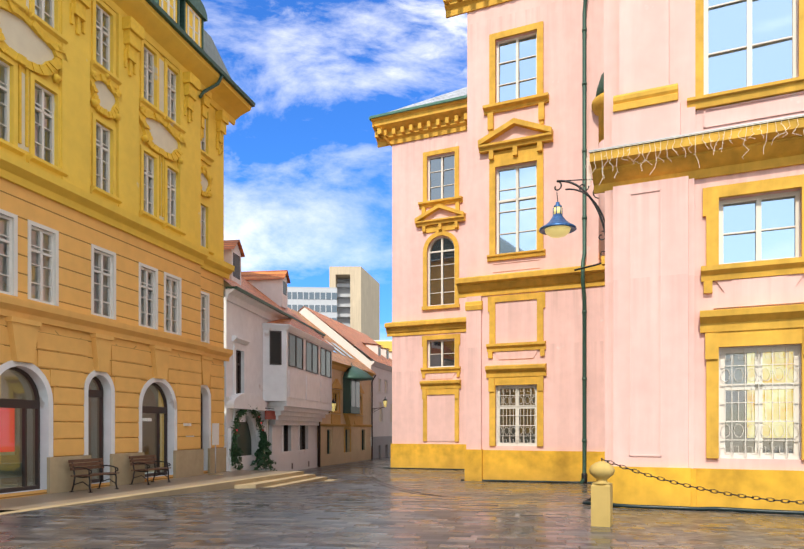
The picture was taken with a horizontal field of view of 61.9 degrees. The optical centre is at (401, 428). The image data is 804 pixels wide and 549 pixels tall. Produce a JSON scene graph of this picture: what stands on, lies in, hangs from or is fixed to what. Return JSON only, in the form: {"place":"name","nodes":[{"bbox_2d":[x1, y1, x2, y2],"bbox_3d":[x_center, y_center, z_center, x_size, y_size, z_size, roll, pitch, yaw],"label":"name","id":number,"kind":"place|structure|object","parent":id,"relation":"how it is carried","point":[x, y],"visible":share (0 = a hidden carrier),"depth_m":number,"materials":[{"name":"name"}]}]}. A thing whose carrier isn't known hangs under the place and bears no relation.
{"place":"outdoors","nodes":[
{"label":"outdoors","id":0,"kind":"place"},
{"bbox_2d":[0,470,337,514],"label":"sidewalk","id":1,"kind":"structure","parent":0,"point":[234,479],"depth_m":19.32,"materials":[{"name":"beige stone"}]},
{"bbox_2d":[68,458,119,492],"bbox_3d":[-8.426,1.257,18.381,0.696,0.871,1.300,0,0,14],"label":"bench","id":2,"kind":"object","parent":1,"relation":"on","point":[73,464],"visible":1,"depth_m":18.34,"materials":[{"name":"wood"}]},
{"bbox_2d":[129,455,170,484],"bbox_3d":[-7.802,1.257,20.803,0.696,0.871,1.300,0,0,14],"label":"bench","id":3,"kind":"object","parent":1,"relation":"on","point":[150,459],"visible":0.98,"depth_m":20.73,"materials":[{"name":"wood"}]},
{"bbox_2d":[201,0,466,339],"label":"sky","id":4,"kind":"structure","parent":0,"point":[308,181],"materials":[{"name":"blue"}]},
{"bbox_2d":[287,266,391,350],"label":"distant buildings","id":5,"kind":"structure","parent":0,"point":[349,296],"depth_m":210.07,"materials":[{"name":"concrete"}]},
{"bbox_2d":[0,457,803,548],"bbox_3d":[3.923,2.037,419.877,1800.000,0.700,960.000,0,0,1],"label":"ground","id":6,"kind":"structure","parent":0,"point":[367,513],"depth_m":12.22,"materials":[{"name":"grey stone"}]},
{"bbox_2d":[0,0,254,499],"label":"yellow building","id":7,"kind":"structure","parent":6,"relation":"on","point":[116,118],"depth_m":19.92,"materials":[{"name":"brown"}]},
{"bbox_2d":[224,240,391,470],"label":"street houses","id":8,"kind":"structure","parent":6,"relation":"on","point":[290,374],"depth_m":35.43,"materials":[{"name":"grey"}]},
{"bbox_2d":[229,406,276,470],"bbox_3d":[-6.380,0.472,28.516,1.316,3.340,3.812,0,0,17],"label":"greenery","id":9,"kind":"object","parent":8,"relation":"attached to","point":[264,444],"visible":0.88,"depth_m":29.09,"materials":[{"name":"green plant"}]},
{"bbox_2d":[325,397,386,414],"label":"wall lanterns","id":10,"kind":"object","parent":8,"relation":"on","point":[334,404],"visible":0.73,"depth_m":39.97,"materials":[{"name":"metal"}]},
{"bbox_2d":[327,465,449,496],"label":"manholes","id":11,"kind":"object","parent":6,"relation":"on","point":[341,491],"visible":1,"depth_m":20.55,"materials":[{"name":"grey metal"}]},
{"bbox_2d":[369,0,803,510],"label":"pink palace","id":12,"kind":"structure","parent":6,"relation":"on","point":[694,286],"depth_m":14.80,"materials":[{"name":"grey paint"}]},
{"bbox_2d":[539,179,604,270],"bbox_3d":[4.021,-4.714,15.532,1.659,2.160,0.855,0,0,9],"label":"lamp","id":13,"kind":"object","parent":12,"relation":"attached to","point":[558,225],"visible":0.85,"depth_m":15.38,"materials":[{"name":"metal"}]},
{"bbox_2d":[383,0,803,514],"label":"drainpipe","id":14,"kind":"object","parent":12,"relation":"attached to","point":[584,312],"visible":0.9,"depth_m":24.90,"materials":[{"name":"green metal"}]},
{"bbox_2d":[589,458,803,526],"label":"bollard","id":15,"kind":"object","parent":6,"relation":"on","point":[601,471],"visible":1,"depth_m":11.56,"materials":[{"name":"stone"}]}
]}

